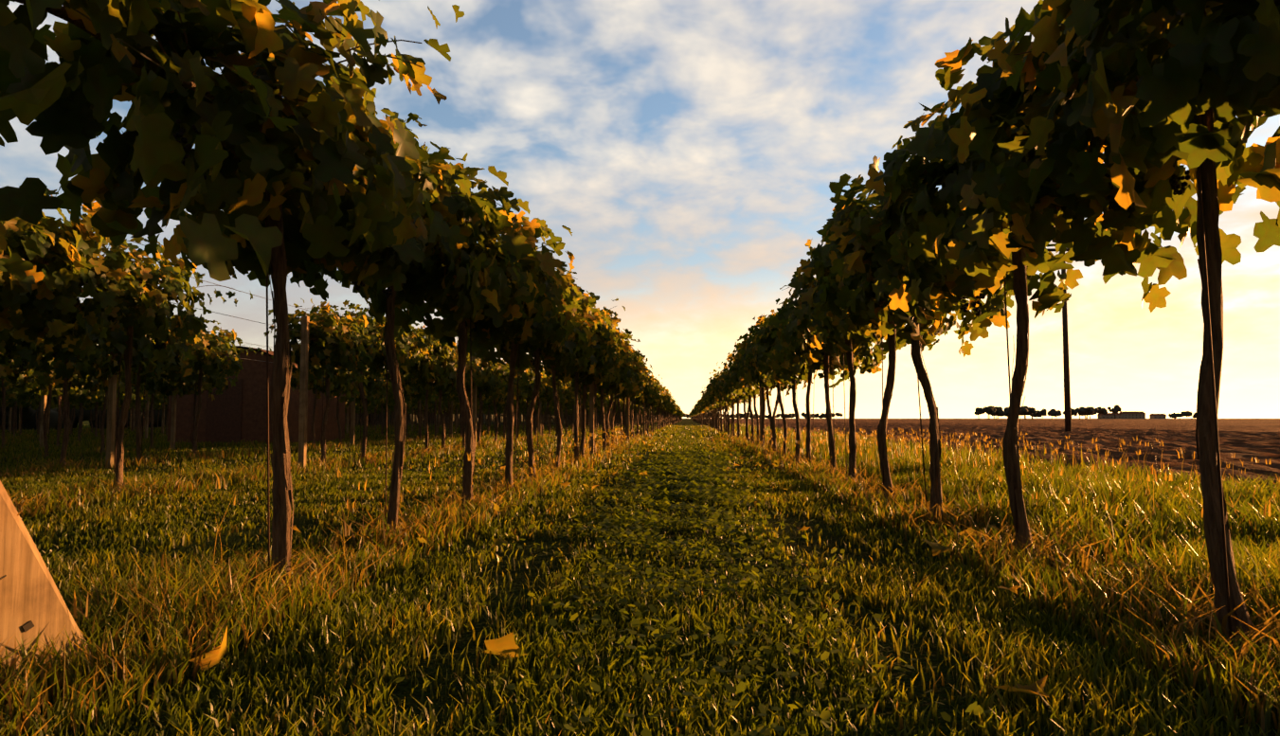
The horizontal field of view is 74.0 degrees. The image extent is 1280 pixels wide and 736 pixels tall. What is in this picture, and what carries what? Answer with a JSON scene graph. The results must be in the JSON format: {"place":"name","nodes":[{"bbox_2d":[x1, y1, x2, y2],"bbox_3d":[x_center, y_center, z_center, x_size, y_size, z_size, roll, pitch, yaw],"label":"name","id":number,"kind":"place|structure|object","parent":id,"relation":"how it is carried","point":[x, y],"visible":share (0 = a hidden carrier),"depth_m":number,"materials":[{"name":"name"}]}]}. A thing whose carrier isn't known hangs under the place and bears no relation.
{"place":"outdoors","nodes":[
{"label":"outdoors","id":0,"kind":"place"},
{"bbox_2d":[0,418,1279,735],"bbox_3d":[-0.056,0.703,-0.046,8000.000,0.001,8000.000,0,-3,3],"label":"ground","id":1,"kind":"structure","parent":0,"point":[402,690],"depth_m":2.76,"materials":[{"name":"green plant"}]},
{"bbox_2d":[0,379,35,405],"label":"vine","id":2,"kind":"object","parent":1,"relation":"on","point":[23,395],"visible":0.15,"depth_m":22.47,"materials":[{"name":"green plant"}]},
{"bbox_2d":[0,376,37,449],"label":"vine","id":3,"kind":"object","parent":1,"relation":"on","point":[6,383],"visible":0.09,"depth_m":18.52,"materials":[{"name":"green plant"}]},
{"bbox_2d":[6,396,38,436],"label":"vine","id":4,"kind":"object","parent":1,"relation":"on","point":[14,401],"visible":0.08,"depth_m":31.42,"materials":[{"name":"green plant"}]},
{"bbox_2d":[0,337,46,388],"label":"vine","id":5,"kind":"object","parent":1,"relation":"on","point":[19,382],"visible":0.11,"depth_m":14.39,"materials":[{"name":"green plant"}]},
{"bbox_2d":[17,398,38,434],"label":"vine","id":6,"kind":"object","parent":1,"relation":"on","point":[21,408],"visible":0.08,"depth_m":35.78,"materials":[{"name":"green plant"}]},
{"bbox_2d":[0,306,57,377],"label":"vine","id":7,"kind":"object","parent":1,"relation":"on","point":[31,352],"visible":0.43,"depth_m":10.30,"materials":[{"name":"green plant"}]},
{"bbox_2d":[17,386,57,436],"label":"vine","id":8,"kind":"object","parent":1,"relation":"on","point":[38,427],"visible":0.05,"depth_m":28.20,"materials":[{"name":"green plant"}]},
{"bbox_2d":[12,378,78,441],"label":"vine","id":9,"kind":"object","parent":1,"relation":"on","point":[40,399],"visible":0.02,"depth_m":24.21,"materials":[{"name":"green plant"}]},
{"bbox_2d":[0,342,98,457],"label":"vine","id":10,"kind":"object","parent":1,"relation":"on","point":[77,381],"visible":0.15,"depth_m":15.41,"materials":[{"name":"green plant"}]},
{"bbox_2d":[29,377,90,446],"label":"vine","id":11,"kind":"object","parent":1,"relation":"on","point":[58,392],"visible":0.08,"depth_m":19.90,"materials":[{"name":"green plant"}]},
{"bbox_2d":[2,329,125,468],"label":"vine","id":12,"kind":"object","parent":1,"relation":"on","point":[64,367],"visible":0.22,"depth_m":11.30,"materials":[{"name":"green plant"}]},
{"bbox_2d":[51,396,95,434],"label":"vine","id":13,"kind":"object","parent":1,"relation":"on","point":[53,404],"visible":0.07,"depth_m":34.24,"materials":[{"name":"green plant"}]},
{"bbox_2d":[0,185,163,350],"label":"vine","id":14,"kind":"object","parent":1,"relation":"on","point":[33,291],"visible":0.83,"depth_m":6.38,"materials":[{"name":"green plant"}]},
{"bbox_2d":[60,386,105,442],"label":"vine","id":15,"kind":"object","parent":1,"relation":"on","point":[81,400],"visible":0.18,"depth_m":25.35,"materials":[{"name":"green plant"}]},
{"bbox_2d":[78,389,108,437],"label":"vine","id":16,"kind":"object","parent":1,"relation":"on","point":[98,404],"visible":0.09,"depth_m":31.01,"materials":[{"name":"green plant"}]},
{"bbox_2d":[67,344,145,453],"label":"vine","id":17,"kind":"object","parent":1,"relation":"on","point":[102,385],"visible":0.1,"depth_m":16.66,"materials":[{"name":"green plant"}]},
{"bbox_2d":[96,381,135,438],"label":"vine","id":18,"kind":"object","parent":1,"relation":"on","point":[123,395],"visible":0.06,"depth_m":26.97,"materials":[{"name":"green plant"}]},
{"bbox_2d":[83,315,202,464],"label":"vine","id":19,"kind":"object","parent":1,"relation":"on","point":[143,363],"visible":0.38,"depth_m":12.89,"materials":[{"name":"green plant"}]},
{"bbox_2d":[122,370,163,436],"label":"vine","id":20,"kind":"object","parent":1,"relation":"on","point":[161,397],"visible":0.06,"depth_m":28.35,"materials":[{"name":"green plant"}]},
{"bbox_2d":[42,217,252,492],"bbox_3d":[-4.529,-0.055,7.510,1.359,2.420,2.105,0,-2,-3],"label":"vine","id":21,"kind":"object","parent":1,"relation":"on","point":[143,306],"visible":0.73,"depth_m":7.43,"materials":[{"name":"green plant"}]},
{"bbox_2d":[131,396,167,425],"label":"vine","id":22,"kind":"object","parent":1,"relation":"on","point":[155,405],"visible":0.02,"depth_m":33.96,"materials":[{"name":"green plant"}]},
{"bbox_2d":[116,364,189,448],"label":"vine","id":23,"kind":"object","parent":1,"relation":"on","point":[152,384],"visible":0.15,"depth_m":18.41,"materials":[{"name":"green plant"}]},
{"bbox_2d":[158,358,228,448],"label":"vine","id":24,"kind":"object","parent":1,"relation":"on","point":[209,385],"visible":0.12,"depth_m":19.78,"materials":[{"name":"green plant"}]},
{"bbox_2d":[161,319,271,456],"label":"vine","id":25,"kind":"object","parent":1,"relation":"on","point":[210,351],"visible":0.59,"depth_m":14.51,"materials":[{"name":"green plant"}]},
{"bbox_2d":[0,0,464,600],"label":"vine","id":26,"kind":"object","parent":1,"relation":"on","point":[309,148],"visible":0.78,"depth_m":3.05,"materials":[{"name":"green plant"}]},
{"bbox_2d":[164,345,345,444],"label":"barn","id":27,"kind":"structure","parent":1,"relation":"on","point":[238,412],"depth_m":23.54,"materials":[{"name":"wood"}]},
{"bbox_2d":[288,341,346,449],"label":"vine","id":28,"kind":"object","parent":1,"relation":"on","point":[315,383],"visible":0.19,"depth_m":18.95,"materials":[{"name":"green plant"}]},
{"bbox_2d":[263,298,396,467],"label":"vine","id":29,"kind":"object","parent":1,"relation":"on","point":[333,337],"visible":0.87,"depth_m":11.49,"materials":[{"name":"green plant"}]},
{"bbox_2d":[314,365,369,447],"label":"vine","id":30,"kind":"object","parent":1,"relation":"on","point":[350,386],"visible":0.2,"depth_m":20.34,"materials":[{"name":"green plant"}]},
{"bbox_2d":[344,378,375,437],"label":"vine","id":31,"kind":"object","parent":1,"relation":"on","point":[349,402],"visible":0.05,"depth_m":29.10,"materials":[{"name":"green plant"}]},
{"bbox_2d":[308,299,416,458],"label":"vine","id":32,"kind":"object","parent":1,"relation":"on","point":[376,330],"visible":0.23,"depth_m":13.23,"materials":[{"name":"green plant"}]},
{"bbox_2d":[343,365,391,409],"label":"vine","id":33,"kind":"object","parent":1,"relation":"on","point":[375,384],"visible":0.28,"depth_m":21.82,"materials":[{"name":"green plant"}]},
{"bbox_2d":[356,379,385,420],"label":"vine","id":34,"kind":"object","parent":1,"relation":"on","point":[382,400],"visible":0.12,"depth_m":30.65,"materials":[{"name":"green plant"}]},
{"bbox_2d":[247,108,519,540],"bbox_3d":[-1.412,-0.281,4.920,1.252,2.559,1.799,-1,-3,12],"label":"vine","id":35,"kind":"object","parent":1,"relation":"on","point":[438,177],"visible":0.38,"depth_m":4.91,"materials":[{"name":"green plant"}]},
{"bbox_2d":[362,322,442,384],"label":"vine","id":36,"kind":"object","parent":1,"relation":"on","point":[423,345],"visible":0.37,"depth_m":14.96,"materials":[{"name":"green plant"}]},
{"bbox_2d":[382,374,423,442],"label":"vine","id":37,"kind":"object","parent":1,"relation":"on","point":[404,391],"visible":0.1,"depth_m":24.90,"materials":[{"name":"green plant"}]},
{"bbox_2d":[404,384,442,439],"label":"vine","id":38,"kind":"object","parent":1,"relation":"on","point":[431,398],"visible":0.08,"depth_m":26.45,"materials":[{"name":"green plant"}]},
{"bbox_2d":[401,340,469,453],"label":"vine","id":39,"kind":"object","parent":1,"relation":"on","point":[447,353],"visible":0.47,"depth_m":16.17,"materials":[{"name":"green plant"}]},
{"bbox_2d":[419,381,454,438],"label":"vine","id":40,"kind":"object","parent":1,"relation":"on","point":[435,407],"visible":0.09,"depth_m":28.02,"materials":[{"name":"green plant"}]},
{"bbox_2d":[405,352,481,450],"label":"vine","id":41,"kind":"object","parent":1,"relation":"on","point":[466,380],"visible":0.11,"depth_m":17.54,"materials":[{"name":"green plant"}]},
{"bbox_2d":[428,390,459,436],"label":"vine","id":42,"kind":"object","parent":1,"relation":"on","point":[449,405],"visible":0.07,"depth_m":29.40,"materials":[{"name":"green plant"}]},
{"bbox_2d":[350,152,575,507],"bbox_3d":[-1.341,-0.147,6.326,1.644,2.463,2.167,0,-3,2],"label":"vine","id":43,"kind":"object","parent":1,"relation":"on","point":[518,256],"visible":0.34,"depth_m":6.08,"materials":[{"name":"green plant"}]},
{"bbox_2d":[451,340,495,449],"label":"vine","id":44,"kind":"object","parent":1,"relation":"on","point":[483,378],"visible":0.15,"depth_m":19.04,"materials":[{"name":"green plant"}]},
{"bbox_2d":[450,361,509,444],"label":"vine","id":45,"kind":"object","parent":1,"relation":"on","point":[495,389],"visible":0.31,"depth_m":20.22,"materials":[{"name":"green plant"}]},
{"bbox_2d":[471,360,519,442],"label":"vine","id":46,"kind":"object","parent":1,"relation":"on","point":[505,376],"visible":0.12,"depth_m":22.05,"materials":[{"name":"green plant"}]},
{"bbox_2d":[486,359,531,439],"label":"vine","id":47,"kind":"object","parent":1,"relation":"on","point":[523,395],"visible":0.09,"depth_m":23.57,"materials":[{"name":"green plant"}]},
{"bbox_2d":[441,247,585,492],"bbox_3d":[-1.163,-0.042,7.694,1.368,2.408,1.863,0,-3,-6],"label":"vine","id":48,"kind":"object","parent":1,"relation":"on","point":[553,331],"visible":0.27,"depth_m":7.72,"materials":[{"name":"green plant"}]},
{"bbox_2d":[516,368,540,437],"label":"vine","id":49,"kind":"object","parent":1,"relation":"on","point":[531,384],"visible":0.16,"depth_m":25.01,"materials":[{"name":"green plant"}]},
{"bbox_2d":[516,364,547,420],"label":"vine","id":50,"kind":"object","parent":1,"relation":"on","point":[541,388],"visible":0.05,"depth_m":26.61,"materials":[{"name":"green plant"}]},
{"bbox_2d":[468,267,612,481],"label":"vine","id":51,"kind":"object","parent":1,"relation":"on","point":[586,304],"visible":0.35,"depth_m":9.17,"materials":[{"name":"green plant"}]},
{"bbox_2d":[528,376,561,435],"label":"vine","id":52,"kind":"object","parent":1,"relation":"on","point":[547,396],"visible":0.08,"depth_m":28.21,"materials":[{"name":"green plant"}]},
{"bbox_2d":[535,379,571,437],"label":"vine","id":53,"kind":"object","parent":1,"relation":"on","point":[562,399],"visible":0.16,"depth_m":30.71,"materials":[{"name":"green plant"}]},
{"bbox_2d":[507,292,599,471],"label":"vine","id":54,"kind":"object","parent":1,"relation":"on","point":[551,367],"visible":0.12,"depth_m":10.62,"materials":[{"name":"green plant"}]},
{"bbox_2d":[545,387,575,424],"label":"vine","id":55,"kind":"object","parent":1,"relation":"on","point":[570,403],"visible":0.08,"depth_m":33.60,"materials":[{"name":"green plant"}]},
{"bbox_2d":[555,380,575,436],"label":"vine","id":56,"kind":"object","parent":1,"relation":"on","point":[568,394],"visible":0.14,"depth_m":32.31,"materials":[{"name":"green plant"}]},
{"bbox_2d":[0,7,1134,689],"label":"trellis","id":57,"kind":"object","parent":1,"relation":"on","point":[32,603],"visible":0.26,"depth_m":2.28,"materials":[{"name":"wood"},{"name":"wire"}]},
{"bbox_2d":[0,0,283,281],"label":"grapevine","id":58,"kind":"object","parent":57,"relation":"attached to","point":[97,67],"visible":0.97,"depth_m":2.42,"materials":[{"name":"green plant"}]},
{"bbox_2d":[1237,0,1279,202],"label":"vine","id":59,"kind":"object","parent":57,"relation":"attached to","point":[1265,180],"visible":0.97,"depth_m":1.70,"materials":[{"name":"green plant"}]},
{"bbox_2d":[541,298,625,464],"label":"vine","id":60,"kind":"object","parent":1,"relation":"on","point":[603,350],"visible":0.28,"depth_m":12.23,"materials":[{"name":"green plant"}]},
{"bbox_2d":[545,316,630,457],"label":"vine","id":61,"kind":"object","parent":1,"relation":"on","point":[591,378],"visible":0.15,"depth_m":13.62,"materials":[{"name":"green plant"}]},
{"bbox_2d":[0,404,1196,431],"bbox_3d":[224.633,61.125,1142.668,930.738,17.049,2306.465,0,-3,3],"label":"trees","id":62,"kind":"object","parent":1,"relation":"on","point":[28,421],"visible":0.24,"depth_m":157.22,"materials":[{"name":"green plant"}]},
{"bbox_2d":[561,317,640,452],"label":"vine","id":63,"kind":"object","parent":1,"relation":"on","point":[626,349],"visible":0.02,"depth_m":15.35,"materials":[{"name":"green plant"}]},
{"bbox_2d":[568,334,648,453],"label":"vine","id":64,"kind":"object","parent":1,"relation":"on","point":[625,381],"visible":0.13,"depth_m":16.63,"materials":[{"name":"green plant"}]},
{"bbox_2d":[588,348,651,443],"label":"vine","id":65,"kind":"object","parent":1,"relation":"on","point":[635,393],"visible":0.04,"depth_m":19.83,"materials":[{"name":"green plant"}]},
{"bbox_2d":[595,342,651,449],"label":"vine","id":66,"kind":"object","parent":1,"relation":"on","point":[633,370],"visible":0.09,"depth_m":18.26,"materials":[{"name":"green plant"}]},
{"bbox_2d":[604,368,649,443],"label":"vine","id":67,"kind":"object","parent":1,"relation":"on","point":[645,379],"visible":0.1,"depth_m":23.01,"materials":[{"name":"green plant"}]},
{"bbox_2d":[608,360,646,443],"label":"vine","id":68,"kind":"object","parent":1,"relation":"on","point":[619,405],"visible":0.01,"depth_m":21.49,"materials":[{"name":"green plant"}]},
{"bbox_2d":[620,372,653,437],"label":"vine","id":69,"kind":"object","parent":1,"relation":"on","point":[647,394],"visible":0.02,"depth_m":27.53,"materials":[{"name":"green plant"}]},
{"bbox_2d":[619,367,656,438],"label":"vine","id":70,"kind":"object","parent":1,"relation":"on","point":[644,391],"visible":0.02,"depth_m":24.80,"materials":[{"name":"green plant"}]},
{"bbox_2d":[69,436,1212,697],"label":"fallen leaves","id":71,"kind":"object","parent":1,"relation":"on","point":[505,645],"visible":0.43,"depth_m":4.00,"materials":[{"name":"yellow plant"}]},
{"bbox_2d":[629,365,653,438],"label":"vine","id":72,"kind":"object","parent":1,"relation":"on","point":[630,412],"visible":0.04,"depth_m":26.05,"materials":[{"name":"green plant"}]},
{"bbox_2d":[634,372,654,434],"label":"vine","id":73,"kind":"object","parent":1,"relation":"on","point":[636,428],"visible":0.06,"depth_m":29.11,"materials":[{"name":"green plant"}]},
{"bbox_2d":[630,378,660,435],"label":"vine","id":74,"kind":"object","parent":1,"relation":"on","point":[654,398],"visible":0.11,"depth_m":32.04,"materials":[{"name":"green plant"}]},
{"bbox_2d":[635,378,658,433],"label":"vine","id":75,"kind":"object","parent":1,"relation":"on","point":[646,400],"visible":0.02,"depth_m":30.54,"materials":[{"name":"green plant"}]},
{"bbox_2d":[632,375,662,412],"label":"vine","id":76,"kind":"object","parent":1,"relation":"on","point":[656,389],"visible":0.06,"depth_m":33.66,"materials":[{"name":"green plant"}]},
{"bbox_2d":[632,382,664,433],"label":"vine","id":77,"kind":"object","parent":1,"relation":"on","point":[659,398],"visible":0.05,"depth_m":36.48,"materials":[{"name":"green plant"}]},
{"bbox_2d":[703,391,731,431],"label":"vine","id":78,"kind":"object","parent":1,"relation":"on","point":[711,407],"visible":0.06,"depth_m":42.76,"materials":[{"name":"green plant"}]},
{"bbox_2d":[705,372,736,434],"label":"vine","id":79,"kind":"object","parent":1,"relation":"on","point":[712,392],"visible":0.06,"depth_m":31.27,"materials":[{"name":"green plant"}]},
{"bbox_2d":[705,383,736,432],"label":"vine","id":80,"kind":"object","parent":1,"relation":"on","point":[711,402],"visible":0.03,"depth_m":35.51,"materials":[{"name":"green plant"}]},
{"bbox_2d":[709,369,752,435],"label":"vine","id":81,"kind":"object","parent":1,"relation":"on","point":[717,380],"visible":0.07,"depth_m":29.85,"materials":[{"name":"green plant"}]},
{"bbox_2d":[715,366,748,437],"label":"vine","id":82,"kind":"object","parent":1,"relation":"on","point":[721,388],"visible":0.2,"depth_m":28.35,"materials":[{"name":"green plant"}]},
{"bbox_2d":[721,370,753,436],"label":"vine","id":83,"kind":"object","parent":1,"relation":"on","point":[726,394],"visible":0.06,"depth_m":26.84,"materials":[{"name":"green plant"}]},
{"bbox_2d":[717,362,759,442],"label":"vine","id":84,"kind":"object","parent":1,"relation":"on","point":[727,387],"visible":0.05,"depth_m":23.89,"materials":[{"name":"green plant"}]},
{"bbox_2d":[716,355,766,444],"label":"vine","id":85,"kind":"object","parent":1,"relation":"on","point":[750,411],"visible":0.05,"depth_m":21.22,"materials":[{"name":"green plant"}]},
{"bbox_2d":[721,352,775,445],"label":"vine","id":86,"kind":"object","parent":1,"relation":"on","point":[754,392],"visible":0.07,"depth_m":19.79,"materials":[{"name":"green plant"}]},
{"bbox_2d":[725,360,771,441],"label":"vine","id":87,"kind":"object","parent":1,"relation":"on","point":[739,398],"visible":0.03,"depth_m":22.63,"materials":[{"name":"green plant"}]},
{"bbox_2d":[728,357,789,447],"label":"vine","id":88,"kind":"object","parent":1,"relation":"on","point":[736,379],"visible":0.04,"depth_m":18.33,"materials":[{"name":"green plant"}]},
{"bbox_2d":[723,346,797,450],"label":"vine","id":89,"kind":"object","parent":1,"relation":"on","point":[740,354],"visible":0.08,"depth_m":17.03,"materials":[{"name":"green plant"}]},
{"bbox_2d":[727,309,808,456],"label":"vine","id":90,"kind":"object","parent":1,"relation":"on","point":[752,366],"visible":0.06,"depth_m":14.54,"materials":[{"name":"green plant"}]},
{"bbox_2d":[732,334,813,454],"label":"vine","id":91,"kind":"object","parent":1,"relation":"on","point":[766,384],"visible":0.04,"depth_m":15.63,"materials":[{"name":"green plant"}]},
{"bbox_2d":[744,311,824,464],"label":"vine","id":92,"kind":"object","parent":1,"relation":"on","point":[766,341],"visible":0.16,"depth_m":12.71,"materials":[{"name":"green plant"}]},
{"bbox_2d":[752,297,862,465],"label":"vine","id":93,"kind":"object","parent":1,"relation":"on","point":[815,366],"visible":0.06,"depth_m":11.43,"materials":[{"name":"green plant"}]},
{"bbox_2d":[763,285,885,475],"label":"vine","id":94,"kind":"object","parent":1,"relation":"on","point":[790,369],"visible":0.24,"depth_m":9.91,"materials":[{"name":"green plant"}]},
{"bbox_2d":[775,239,906,487],"bbox_3d":[2.126,-0.084,8.615,1.422,2.603,1.886,0,-3,-3],"label":"vine","id":95,"kind":"object","parent":1,"relation":"on","point":[809,323],"visible":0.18,"depth_m":8.48,"materials":[{"name":"green plant"}]},
{"bbox_2d":[797,193,988,499],"bbox_3d":[2.090,-0.133,6.941,1.361,2.510,2.084,1,-3,-9],"label":"vine","id":96,"kind":"object","parent":1,"relation":"on","point":[885,326],"visible":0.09,"depth_m":6.98,"materials":[{"name":"green plant"}]},
{"bbox_2d":[799,173,1038,527],"bbox_3d":[1.846,-0.215,5.633,1.636,2.514,1.860,-1,-3,-2],"label":"vine","id":97,"kind":"object","parent":1,"relation":"on","point":[856,233],"visible":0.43,"depth_m":5.49,"materials":[{"name":"green plant"}]},
{"bbox_2d":[865,24,1215,564],"bbox_3d":[1.827,-0.275,4.057,1.227,2.455,2.111,1,-3,-9],"label":"vine","id":98,"kind":"object","parent":1,"relation":"on","point":[944,234],"visible":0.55,"depth_m":3.93,"materials":[{"name":"green plant"}]},
{"bbox_2d":[1046,248,1071,432],"bbox_3d":[19.617,-1.478,39.129,1.800,9.000,0.280,0,-3,3],"label":"utility pole","id":99,"kind":"object","parent":1,"relation":"on","point":[1067,399],"visible":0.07,"depth_m":38.98,"materials":[{"name":"brown wood"}]},
{"bbox_2d":[947,0,1279,653],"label":"vine","id":100,"kind":"object","parent":1,"relation":"on","point":[1180,78],"visible":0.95,"depth_m":2.69,"materials":[{"name":"green plant"}]},
{"bbox_2d":[0,0,1279,418],"label":"sky","id":101,"kind":"structure","parent":0,"point":[690,153],"materials":[{"name":"blue"}]},
{"bbox_2d":[721,418,1279,490],"bbox_3d":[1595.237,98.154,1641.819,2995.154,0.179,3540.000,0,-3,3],"label":"field","id":102,"kind":"structure","parent":0,"point":[1245,441],"depth_m":27.66,"materials":[{"name":"soil"}]},
{"bbox_2d":[1097,411,1166,418],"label":"farm buildings","id":103,"kind":"structure","parent":102,"relation":"on","point":[1131,415],"depth_m":1003.03,"materials":[{"name":"paint"}]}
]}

